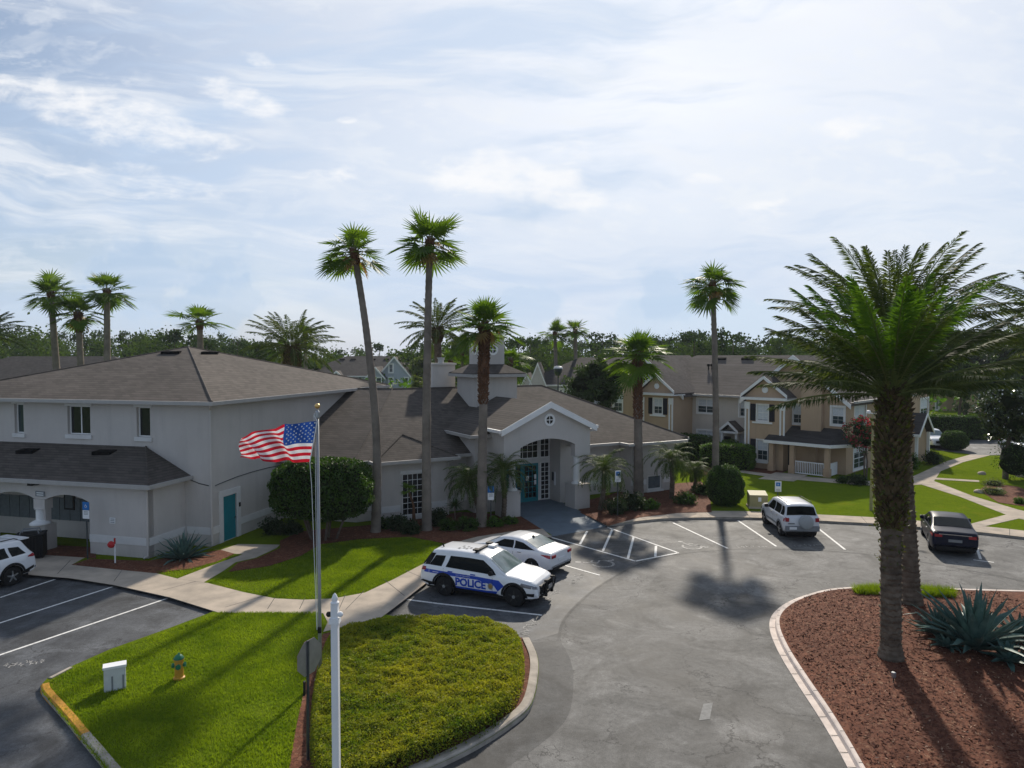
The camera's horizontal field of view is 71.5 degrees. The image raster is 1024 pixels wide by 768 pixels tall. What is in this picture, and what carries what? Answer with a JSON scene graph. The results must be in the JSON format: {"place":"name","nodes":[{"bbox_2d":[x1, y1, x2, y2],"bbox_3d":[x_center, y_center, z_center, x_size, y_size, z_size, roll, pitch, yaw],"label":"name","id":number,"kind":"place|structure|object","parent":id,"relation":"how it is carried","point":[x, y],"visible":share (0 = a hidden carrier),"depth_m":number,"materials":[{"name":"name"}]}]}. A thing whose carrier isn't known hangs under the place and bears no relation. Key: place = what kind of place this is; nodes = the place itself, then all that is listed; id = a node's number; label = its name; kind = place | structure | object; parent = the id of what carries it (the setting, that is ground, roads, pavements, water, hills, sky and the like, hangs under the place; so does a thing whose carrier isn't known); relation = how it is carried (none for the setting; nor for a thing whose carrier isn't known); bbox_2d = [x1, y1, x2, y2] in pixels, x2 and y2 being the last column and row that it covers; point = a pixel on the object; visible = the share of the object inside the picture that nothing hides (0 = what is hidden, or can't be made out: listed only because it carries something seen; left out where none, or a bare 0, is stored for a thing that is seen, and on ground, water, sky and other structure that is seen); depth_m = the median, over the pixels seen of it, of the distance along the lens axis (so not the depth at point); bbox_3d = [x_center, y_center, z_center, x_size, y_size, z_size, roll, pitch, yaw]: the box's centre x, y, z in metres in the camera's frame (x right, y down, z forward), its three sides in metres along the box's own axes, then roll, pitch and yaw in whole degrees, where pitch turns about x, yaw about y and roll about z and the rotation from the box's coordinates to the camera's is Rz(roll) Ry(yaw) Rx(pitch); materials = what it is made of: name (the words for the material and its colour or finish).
{"place":"outdoors","nodes":[
{"label":"outdoors","id":0,"kind":"place"},
{"bbox_2d":[0,575,212,767],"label":"parking lot","id":1,"kind":"structure","parent":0,"point":[36,731],"depth_m":22.14,"materials":[{"name":"asphalt"}]},
{"bbox_2d":[0,534,35,586],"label":"parked car","id":2,"kind":"object","parent":1,"relation":"on","point":[17,560],"visible":1,"depth_m":27.37,"materials":[{"name":"white paint"}]},
{"bbox_2d":[177,544,278,582],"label":"path","id":3,"kind":"structure","parent":0,"point":[249,551],"depth_m":30.46,"materials":[{"name":"concrete"}]},
{"bbox_2d":[28,529,550,631],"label":"pavement","id":4,"kind":"structure","parent":0,"point":[381,600],"depth_m":26.10,"materials":[{"name":"concrete"}]},
{"bbox_2d":[16,527,47,557],"bbox_3d":[-20.755,6.844,30.666,1.080,1.195,0.860,-1,2,-22],"label":"bin enclosure","id":5,"kind":"object","parent":4,"relation":"on","point":[35,542],"visible":0.67,"depth_m":30.43,"materials":[{"name":"black paint"}]},
{"bbox_2d":[386,538,634,640],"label":"bay asphalt","id":6,"kind":"structure","parent":0,"point":[566,598],"depth_m":25.48,"materials":[{"name":"asphalt"}]},
{"bbox_2d":[421,541,555,606],"bbox_3d":[-0.893,6.896,26.307,4.974,1.829,2.057,1,2,24],"label":"police car","id":7,"kind":"object","parent":6,"relation":"on","point":[489,568],"visible":1,"depth_m":25.71,"materials":[{"name":"white paint"}]},
{"bbox_2d":[473,530,570,570],"bbox_3d":[0.271,6.959,30.000,4.315,1.410,1.921,2,3,35],"label":"parked car","id":8,"kind":"object","parent":6,"relation":"on","point":[536,549],"visible":0.65,"depth_m":29.01,"materials":[{"name":"white paint"}]},
{"bbox_2d":[0,519,1023,767],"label":"road","id":9,"kind":"structure","parent":0,"point":[676,661],"depth_m":22.23,"materials":[{"name":"asphalt"}]},
{"bbox_2d":[40,682,88,739],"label":"painted kerb","id":10,"kind":"structure","parent":9,"relation":"on","point":[61,706],"depth_m":17.50,"materials":[{"name":"yellow paint"}]},
{"bbox_2d":[80,732,119,767],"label":"kerb","id":11,"kind":"structure","parent":9,"relation":"on","point":[109,758],"depth_m":15.59,"materials":[{"name":"concrete"}]},
{"bbox_2d":[0,333,688,558],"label":"clubhouse","id":12,"kind":"structure","parent":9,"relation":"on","point":[143,450],"depth_m":36.29,"materials":[{"name":"grey paint"}]},
{"bbox_2d":[11,402,25,437],"bbox_3d":[-24.112,1.702,34.924,0.798,1.803,0.359,1,2,14],"label":"window","id":13,"kind":"structure","parent":12,"relation":"in","point":[20,417],"depth_m":34.99,"materials":[{"name":"teal glass"}]},
{"bbox_2d":[64,403,91,438],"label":"window","id":14,"kind":"structure","parent":12,"relation":"in","point":[79,412],"depth_m":34.08,"materials":[{"name":"black glass"}]},
{"bbox_2d":[133,404,151,441],"bbox_3d":[-17.101,1.778,33.174,0.983,1.755,0.403,1,2,14],"label":"window","id":15,"kind":"structure","parent":12,"relation":"in","point":[144,410],"depth_m":33.21,"materials":[{"name":"black glass"}]},
{"bbox_2d":[223,494,235,540],"bbox_3d":[-13.377,6.294,33.646,0.146,2.118,1.022,1,2,14],"label":"door","id":16,"kind":"structure","parent":12,"relation":"in","point":[229,501],"depth_m":33.70,"materials":[{"name":"teal paint"}]},
{"bbox_2d":[400,469,421,519],"bbox_3d":[-5.238,5.846,37.622,1.431,2.596,0.170,-1,3,-29],"label":"window","id":17,"kind":"structure","parent":12,"relation":"in","point":[414,477],"depth_m":37.65,"materials":[{"name":"black glass"}]},
{"bbox_2d":[522,463,537,501],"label":"door","id":18,"kind":"structure","parent":12,"relation":"in","point":[532,492],"depth_m":42.24,"materials":[{"name":"teal paint"}]},
{"bbox_2d":[406,637,537,767],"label":"kerb","id":19,"kind":"structure","parent":9,"relation":"on","point":[517,712],"depth_m":16.75,"materials":[{"name":"concrete"}]},
{"bbox_2d":[442,641,572,767],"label":"road patch","id":20,"kind":"object","parent":9,"relation":"on","point":[541,721],"visible":0.88,"depth_m":17.22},
{"bbox_2d":[520,499,606,536],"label":"entrance ramp","id":21,"kind":"structure","parent":9,"relation":"on","point":[553,517],"depth_m":38.13,"materials":[{"name":"paint"}]},
{"bbox_2d":[558,353,628,410],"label":"tree","id":22,"kind":"object","parent":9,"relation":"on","point":[592,382],"visible":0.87,"depth_m":58.87,"materials":[{"name":"green plant"}]},
{"bbox_2d":[611,355,934,477],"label":"townhouse","id":23,"kind":"structure","parent":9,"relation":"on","point":[804,438],"depth_m":55.56,"materials":[{"name":"beige paint"}]},
{"bbox_2d":[696,397,712,414],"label":"window","id":24,"kind":"structure","parent":23,"relation":"in","point":[704,405],"depth_m":61.90,"materials":[{"name":"white glass"}]},
{"bbox_2d":[830,405,845,426],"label":"window","id":25,"kind":"structure","parent":23,"relation":"in","point":[837,413],"depth_m":52.20,"materials":[{"name":"white glass"}]},
{"bbox_2d":[556,549,1022,664],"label":"road seam","id":26,"kind":"object","parent":9,"relation":"on","point":[560,631],"visible":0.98,"depth_m":27.37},
{"bbox_2d":[761,496,819,536],"bbox_3d":[13.980,6.526,35.943,1.988,1.798,4.240,0,2,3],"label":"parked car","id":27,"kind":"object","parent":9,"relation":"on","point":[789,516],"visible":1,"depth_m":34.34,"materials":[{"name":"silver metal"}]},
{"bbox_2d":[841,414,875,476],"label":"crape myrtle","id":28,"kind":"object","parent":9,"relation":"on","point":[862,433],"visible":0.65,"depth_m":49.59,"materials":[{"name":"green plant"}]},
{"bbox_2d":[769,587,1023,767],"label":"kerb","id":29,"kind":"structure","parent":9,"relation":"on","point":[833,727],"depth_m":18.53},
{"bbox_2d":[920,511,978,553],"bbox_3d":[20.392,6.771,33.309,2.110,1.532,4.770,1,2,24],"label":"parked car","id":30,"kind":"object","parent":9,"relation":"on","point":[948,531],"visible":1,"depth_m":31.64,"materials":[{"name":"black metal"}]},
{"bbox_2d":[971,376,1023,478],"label":"magnolia tree","id":31,"kind":"object","parent":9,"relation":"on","point":[1002,415],"visible":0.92,"depth_m":49.38,"materials":[{"name":"green plant"}]},
{"bbox_2d":[989,437,1023,480],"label":"shrub","id":32,"kind":"object","parent":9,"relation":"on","point":[1011,461],"visible":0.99,"depth_m":49.47,"materials":[{"name":"green plant"}]},
{"bbox_2d":[0,377,1023,767],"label":"lawn","id":33,"kind":"structure","parent":0,"point":[838,499],"depth_m":28.02,"materials":[{"name":"green plant"}]},
{"bbox_2d":[0,311,32,349],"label":"date palm","id":34,"kind":"object","parent":33,"relation":"on","point":[3,319],"visible":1,"depth_m":56.42,"materials":[{"name":"green plant"}]},
{"bbox_2d":[16,268,84,369],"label":"fan palm","id":35,"kind":"object","parent":33,"relation":"on","point":[49,285],"visible":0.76,"depth_m":59.44,"materials":[{"name":"green plant"}]},
{"bbox_2d":[0,356,118,378],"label":"house","id":36,"kind":"structure","parent":33,"relation":"on","point":[12,366],"depth_m":84.05,"materials":[{"name":"grey paint"}]},
{"bbox_2d":[46,545,95,558],"bbox_3d":[-19.837,7.432,31.679,4.371,0.020,1.495,0,2,12],"label":"mulch bed","id":37,"kind":"object","parent":33,"relation":"on","point":[70,551],"visible":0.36,"depth_m":31.53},
{"bbox_2d":[45,292,113,365],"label":"fan palm","id":38,"kind":"object","parent":33,"relation":"on","point":[78,322],"visible":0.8,"depth_m":59.56,"materials":[{"name":"green plant"}]},
{"bbox_2d":[75,270,137,360],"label":"fan palm","id":39,"kind":"object","parent":33,"relation":"on","point":[107,300],"visible":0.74,"depth_m":59.60,"materials":[{"name":"green plant"}]},
{"bbox_2d":[103,660,126,692],"bbox_3d":[-10.369,7.641,18.568,0.540,0.660,0.300,-1,3,-28],"label":"utility pedestal","id":40,"kind":"object","parent":33,"relation":"on","point":[114,676],"visible":1,"depth_m":18.47,"materials":[{"name":"white paint"}]},
{"bbox_2d":[72,550,233,572],"bbox_3d":[-15.058,7.505,29.715,6.334,0.020,2.918,-1,2,-16],"label":"mulch bed","id":41,"kind":"object","parent":33,"relation":"on","point":[150,566],"visible":0.93,"depth_m":29.69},
{"bbox_2d":[153,531,213,566],"bbox_3d":[-14.072,7.007,30.441,2.695,1.461,2.888,0,2,0],"label":"agave plant","id":42,"kind":"object","parent":41,"relation":"on","point":[182,547],"visible":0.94,"depth_m":30.41,"materials":[{"name":"green plant"}]},
{"bbox_2d":[171,653,185,680],"bbox_3d":[-8.970,7.595,19.156,0.335,0.705,0.336,1,3,29],"label":"fire hydrant","id":43,"kind":"object","parent":33,"relation":"on","point":[178,665],"visible":1,"depth_m":19.07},
{"bbox_2d":[165,304,234,348],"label":"fan palm","id":44,"kind":"object","parent":33,"relation":"on","point":[197,313],"visible":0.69,"depth_m":57.49,"materials":[{"name":"green plant"}]},
{"bbox_2d":[41,536,445,767],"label":"grass","id":45,"kind":"structure","parent":33,"relation":"on","point":[343,564],"depth_m":19.31,"materials":[{"name":"plant"}]},
{"bbox_2d":[241,309,344,372],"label":"date palm","id":46,"kind":"object","parent":33,"relation":"on","point":[292,354],"visible":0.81,"depth_m":55.42,"materials":[{"name":"green plant"}]},
{"bbox_2d":[308,356,413,387],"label":"house","id":47,"kind":"structure","parent":33,"relation":"on","point":[394,368],"depth_m":120.69,"materials":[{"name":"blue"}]},
{"bbox_2d":[230,512,540,571],"bbox_3d":[-5.926,7.319,34.405,15.272,0.020,5.788,-1,3,-30],"label":"mulch bed","id":48,"kind":"object","parent":33,"relation":"on","point":[294,545],"visible":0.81,"depth_m":34.13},
{"bbox_2d":[256,516,287,536],"bbox_3d":[-11.674,6.937,34.690,1.418,1.022,1.324,0,2,0],"label":"shrub","id":49,"kind":"object","parent":48,"relation":"on","point":[272,526],"visible":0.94,"depth_m":34.46,"materials":[{"name":"green plant"}]},
{"bbox_2d":[279,518,303,535],"bbox_3d":[-10.764,6.993,34.657,1.216,0.922,1.112,0,2,0],"label":"shrub","id":50,"kind":"object","parent":48,"relation":"on","point":[290,528],"visible":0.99,"depth_m":34.48,"materials":[{"name":"green plant"}]},
{"bbox_2d":[267,455,375,540],"bbox_3d":[-8.974,5.457,33.644,5.062,4.113,3.035,0,2,0],"label":"clipped tree","id":51,"kind":"object","parent":48,"relation":"on","point":[346,487],"visible":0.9,"depth_m":32.55,"materials":[{"name":"green plant"}]},
{"bbox_2d":[313,222,388,532],"bbox_3d":[-7.816,-0.140,34.926,3.986,15.326,3.775,0,2,0],"label":"fan palm","id":52,"kind":"object","parent":48,"relation":"on","point":[352,263],"visible":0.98,"depth_m":34.58,"materials":[{"name":"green plant"}]},
{"bbox_2d":[399,518,421,535],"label":"shrub","id":53,"kind":"object","parent":48,"relation":"on","point":[411,527],"visible":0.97,"depth_m":34.50,"materials":[{"name":"green plant"}]},
{"bbox_2d":[385,206,466,530],"bbox_3d":[-4.153,-0.596,35.015,4.126,16.220,4.539,0,2,0],"label":"fan palm","id":54,"kind":"object","parent":48,"relation":"on","point":[425,254],"visible":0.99,"depth_m":34.94,"materials":[{"name":"green plant"}]},
{"bbox_2d":[455,516,480,531],"bbox_3d":[-2.205,6.952,35.410,1.310,0.956,1.105,0,2,0],"label":"shrub","id":55,"kind":"object","parent":48,"relation":"on","point":[469,524],"visible":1,"depth_m":35.22,"materials":[{"name":"green plant"}]},
{"bbox_2d":[443,463,499,507],"bbox_3d":[-2.118,5.746,37.119,3.008,3.223,2.840,0,2,0],"label":"pygmy palm","id":56,"kind":"object","parent":48,"relation":"on","point":[467,475],"visible":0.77,"depth_m":36.65,"materials":[{"name":"green plant"}]},
{"bbox_2d":[444,295,526,526],"bbox_3d":[-1.349,1.482,35.989,4.531,12.002,4.257,0,2,0],"label":"fan palm","id":57,"kind":"object","parent":48,"relation":"on","point":[485,313],"visible":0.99,"depth_m":35.74,"materials":[{"name":"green plant"}]},
{"bbox_2d":[473,449,534,519],"bbox_3d":[-0.409,5.381,37.338,3.419,3.919,3.373,0,2,0],"label":"pygmy palm","id":58,"kind":"object","parent":48,"relation":"on","point":[504,466],"visible":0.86,"depth_m":37.06,"materials":[{"name":"green plant"}]},
{"bbox_2d":[289,632,529,767],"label":"mulch bed","id":59,"kind":"object","parent":33,"relation":"on","point":[298,758],"visible":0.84,"depth_m":16.42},
{"bbox_2d":[297,637,320,760],"bbox_3d":[-4.355,6.835,15.290,0.128,2.730,0.744,1,3,32],"label":"stop sign","id":60,"kind":"object","parent":59,"relation":"on","point":[308,656],"visible":0.94,"depth_m":15.21,"materials":[{"name":"metal"}]},
{"bbox_2d":[309,403,321,667],"bbox_3d":[-5.157,4.232,18.927,0.350,7.444,0.315,0,2,0],"label":"flagpole","id":61,"kind":"object","parent":59,"relation":"on","point":[318,544],"visible":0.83,"depth_m":18.87,"materials":[{"name":"metal"}]},
{"bbox_2d":[239,421,317,462],"bbox_3d":[-6.075,1.524,18.506,1.972,1.084,0.445,-1,2,-15],"label":"flag","id":62,"kind":"object","parent":61,"relation":"attached to","point":[294,443],"visible":1,"depth_m":18.52,"materials":[{"name":"multicoloured fabric"}]},
{"bbox_2d":[326,593,342,767],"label":"white post","id":63,"kind":"object","parent":59,"relation":"on","point":[335,615],"visible":1,"depth_m":12.77,"materials":[{"name":"metal"}]},
{"bbox_2d":[309,613,524,767],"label":"groundcover","id":64,"kind":"object","parent":59,"relation":"on","point":[409,685],"visible":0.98,"depth_m":17.84,"materials":[{"name":"green plant"}]},
{"bbox_2d":[394,298,472,362],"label":"date palm","id":65,"kind":"object","parent":33,"relation":"on","point":[438,333],"visible":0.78,"depth_m":55.42,"materials":[{"name":"green plant"}]},
{"bbox_2d":[504,346,533,384],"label":"fan palm","id":66,"kind":"object","parent":33,"relation":"on","point":[508,354],"visible":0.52,"depth_m":57.56,"materials":[{"name":"green plant"}]},
{"bbox_2d":[535,317,571,366],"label":"fan palm","id":67,"kind":"object","parent":33,"relation":"on","point":[557,326],"visible":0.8,"depth_m":89.54,"materials":[{"name":"green plant"}]},
{"bbox_2d":[518,357,631,404],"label":"house","id":68,"kind":"structure","parent":33,"relation":"on","point":[540,376],"depth_m":85.15,"materials":[{"name":"beige"}]},
{"bbox_2d":[560,319,590,359],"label":"fan palm","id":69,"kind":"object","parent":33,"relation":"on","point":[575,333],"visible":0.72,"depth_m":89.53,"materials":[{"name":"green plant"}]},
{"bbox_2d":[579,482,711,525],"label":"mulch bed","id":70,"kind":"object","parent":33,"relation":"on","point":[669,506],"visible":0.48,"depth_m":40.39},
{"bbox_2d":[573,448,633,509],"bbox_3d":[5.058,5.432,39.952,3.563,3.629,3.241,0,2,0],"label":"pygmy palm","id":71,"kind":"object","parent":70,"relation":"on","point":[604,464],"visible":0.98,"depth_m":39.60,"materials":[{"name":"green plant"}]},
{"bbox_2d":[599,495,628,514],"bbox_3d":[5.671,6.685,39.141,1.596,1.144,1.530,0,2,0],"label":"shrub","id":72,"kind":"object","parent":70,"relation":"on","point":[611,506],"visible":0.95,"depth_m":38.90,"materials":[{"name":"green plant"}]},
{"bbox_2d":[616,489,645,511],"bbox_3d":[6.721,6.562,40.039,1.866,1.353,1.809,0,2,0],"label":"shrub","id":73,"kind":"object","parent":70,"relation":"on","point":[634,501],"visible":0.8,"depth_m":39.80,"materials":[{"name":"green plant"}]},
{"bbox_2d":[600,330,677,496],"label":"fan palm","id":74,"kind":"object","parent":70,"relation":"on","point":[638,344],"visible":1,"depth_m":43.55,"materials":[{"name":"green plant"}]},
{"bbox_2d":[642,441,695,498],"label":"pygmy palm","id":75,"kind":"object","parent":70,"relation":"on","point":[671,457],"visible":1,"depth_m":42.84,"materials":[{"name":"green plant"}]},
{"bbox_2d":[679,457,709,486],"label":"pygmy palm","id":76,"kind":"object","parent":70,"relation":"on","point":[698,468],"visible":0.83,"depth_m":45.95,"materials":[{"name":"green plant"}]},
{"bbox_2d":[678,259,745,467],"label":"fan palm","id":77,"kind":"object","parent":70,"relation":"on","point":[713,292],"visible":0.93,"depth_m":44.14,"materials":[{"name":"green plant"}]},
{"bbox_2d":[361,374,978,414],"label":"wood edge","id":78,"kind":"object","parent":33,"relation":"on","point":[404,383],"visible":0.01,"depth_m":105.83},
{"bbox_2d":[674,432,712,461],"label":"hedge","id":79,"kind":"object","parent":33,"relation":"on","point":[695,440],"visible":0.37,"depth_m":57.85,"materials":[{"name":"green plant"}]},
{"bbox_2d":[705,463,745,506],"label":"round bush","id":80,"kind":"object","parent":33,"relation":"on","point":[725,485],"visible":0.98,"depth_m":40.80,"materials":[{"name":"green plant"}]},
{"bbox_2d":[704,467,786,473],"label":"mulch bed","id":81,"kind":"object","parent":33,"relation":"on","point":[760,470],"visible":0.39,"depth_m":53.82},
{"bbox_2d":[699,441,756,470],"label":"hedge","id":82,"kind":"object","parent":81,"relation":"on","point":[741,456],"visible":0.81,"depth_m":54.28,"materials":[{"name":"green plant"}]},
{"bbox_2d":[746,490,767,508],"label":"transformer box","id":83,"kind":"object","parent":33,"relation":"on","point":[756,499],"visible":0.83,"depth_m":40.46,"materials":[{"name":"metal"}]},
{"bbox_2d":[940,358,978,414],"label":"tree","id":84,"kind":"object","parent":33,"relation":"on","point":[968,365],"visible":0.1,"depth_m":87.53,"materials":[{"name":"green plant"}]},
{"bbox_2d":[929,414,997,439],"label":"hedge","id":85,"kind":"object","parent":33,"relation":"on","point":[942,423],"visible":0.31,"depth_m":73.30,"materials":[{"name":"green plant"}]},
{"bbox_2d":[928,390,1021,411],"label":"house","id":86,"kind":"structure","parent":33,"relation":"on","point":[948,405],"depth_m":111.99,"materials":[{"name":"beige paint"}]},
{"bbox_2d":[979,330,1023,388],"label":"tree","id":87,"kind":"object","parent":33,"relation":"on","point":[1003,356],"visible":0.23,"depth_m":98.88,"materials":[{"name":"green plant"}]},
{"bbox_2d":[981,485,1023,506],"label":"mulch bed","id":88,"kind":"object","parent":33,"relation":"on","point":[1014,491],"visible":0.63,"depth_m":44.18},
{"bbox_2d":[0,0,1023,359],"label":"sky","id":89,"kind":"structure","parent":0,"point":[592,156],"materials":[{"name":"blue"}]},
{"bbox_2d":[759,472,806,480],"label":"path","id":90,"kind":"structure","parent":0,"point":[783,476],"depth_m":51.14,"materials":[{"name":"concrete"}]},
{"bbox_2d":[592,511,1023,536],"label":"pavement","id":91,"kind":"structure","parent":0,"point":[984,529],"depth_m":38.21,"materials":[{"name":"concrete"}]},
{"bbox_2d":[687,454,988,485],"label":"path","id":92,"kind":"structure","parent":0,"point":[924,477],"depth_m":52.46,"materials":[{"name":"concrete"}]},
{"bbox_2d":[779,588,1023,767],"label":"mulch island","id":93,"kind":"structure","parent":0,"point":[845,723],"depth_m":18.29,"materials":[{"name":"wood"}]},
{"bbox_2d":[744,273,1023,662],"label":"date palm","id":94,"kind":"object","parent":93,"relation":"on","point":[904,351],"visible":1,"depth_m":19.37,"materials":[{"name":"green plant"}]},
{"bbox_2d":[763,230,1023,605],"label":"date palm","id":95,"kind":"object","parent":93,"relation":"on","point":[879,292],"visible":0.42,"depth_m":23.64,"materials":[{"name":"green plant"}]},
{"bbox_2d":[782,588,1023,767],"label":"bark chips","id":96,"kind":"object","parent":93,"relation":"on","point":[915,702],"visible":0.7,"depth_m":18.62,"materials":[{"name":"wood"}]},
{"bbox_2d":[849,581,959,597],"bbox_3d":[14.164,7.450,25.795,3.979,0.390,1.676,0,2,0],"label":"grass strip","id":97,"kind":"object","parent":93,"relation":"on","point":[872,588],"depth_m":25.62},
{"bbox_2d":[907,602,954,638],"bbox_3d":[13.137,7.219,21.736,2.030,1.094,1.974,0,2,0],"label":"agave plant","id":98,"kind":"object","parent":93,"relation":"on","point":[936,614],"visible":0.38,"depth_m":21.75,"materials":[{"name":"green plant"}]},
{"bbox_2d":[928,630,965,653],"bbox_3d":[12.722,7.457,20.752,1.127,0.520,1.017,0,2,0],"label":"agave plant","id":99,"kind":"object","parent":93,"relation":"on","point":[944,641],"visible":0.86,"depth_m":20.67,"materials":[{"name":"green plant"}]},
{"bbox_2d":[902,582,1023,656],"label":"agave plant","id":100,"kind":"object","parent":93,"relation":"on","point":[975,625],"visible":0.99,"depth_m":20.42,"materials":[{"name":"green plant"}]},
{"bbox_2d":[934,270,1023,381],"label":"date palm","id":101,"kind":"object","parent":93,"relation":"on","point":[1018,292],"visible":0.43,"depth_m":23.04,"materials":[{"name":"green plant"}]},
{"bbox_2d":[978,636,1023,671],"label":"agave plant","id":102,"kind":"object","parent":93,"relation":"on","point":[1009,657],"visible":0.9,"depth_m":19.65,"materials":[{"name":"green plant"}]},
{"bbox_2d":[935,440,1001,454],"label":"parking lot","id":103,"kind":"structure","parent":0,"point":[980,447],"depth_m":66.58,"materials":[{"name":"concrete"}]},
{"bbox_2d":[939,430,969,450],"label":"round bush","id":104,"kind":"object","parent":103,"relation":"on","point":[957,440],"visible":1,"depth_m":64.87,"materials":[{"name":"green plant"}]},
{"bbox_2d":[922,481,1023,526],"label":"path","id":105,"kind":"structure","parent":0,"point":[1010,513],"depth_m":40.71,"materials":[{"name":"concrete"}]},
{"label":"ground","id":106,"kind":"structure","parent":0,"visible":0},
{"bbox_2d":[0,312,1022,386],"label":"woods","id":107,"kind":"object","parent":106,"relation":"on","point":[141,343],"visible":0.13,"depth_m":135.03,"materials":[{"name":"green plant"}]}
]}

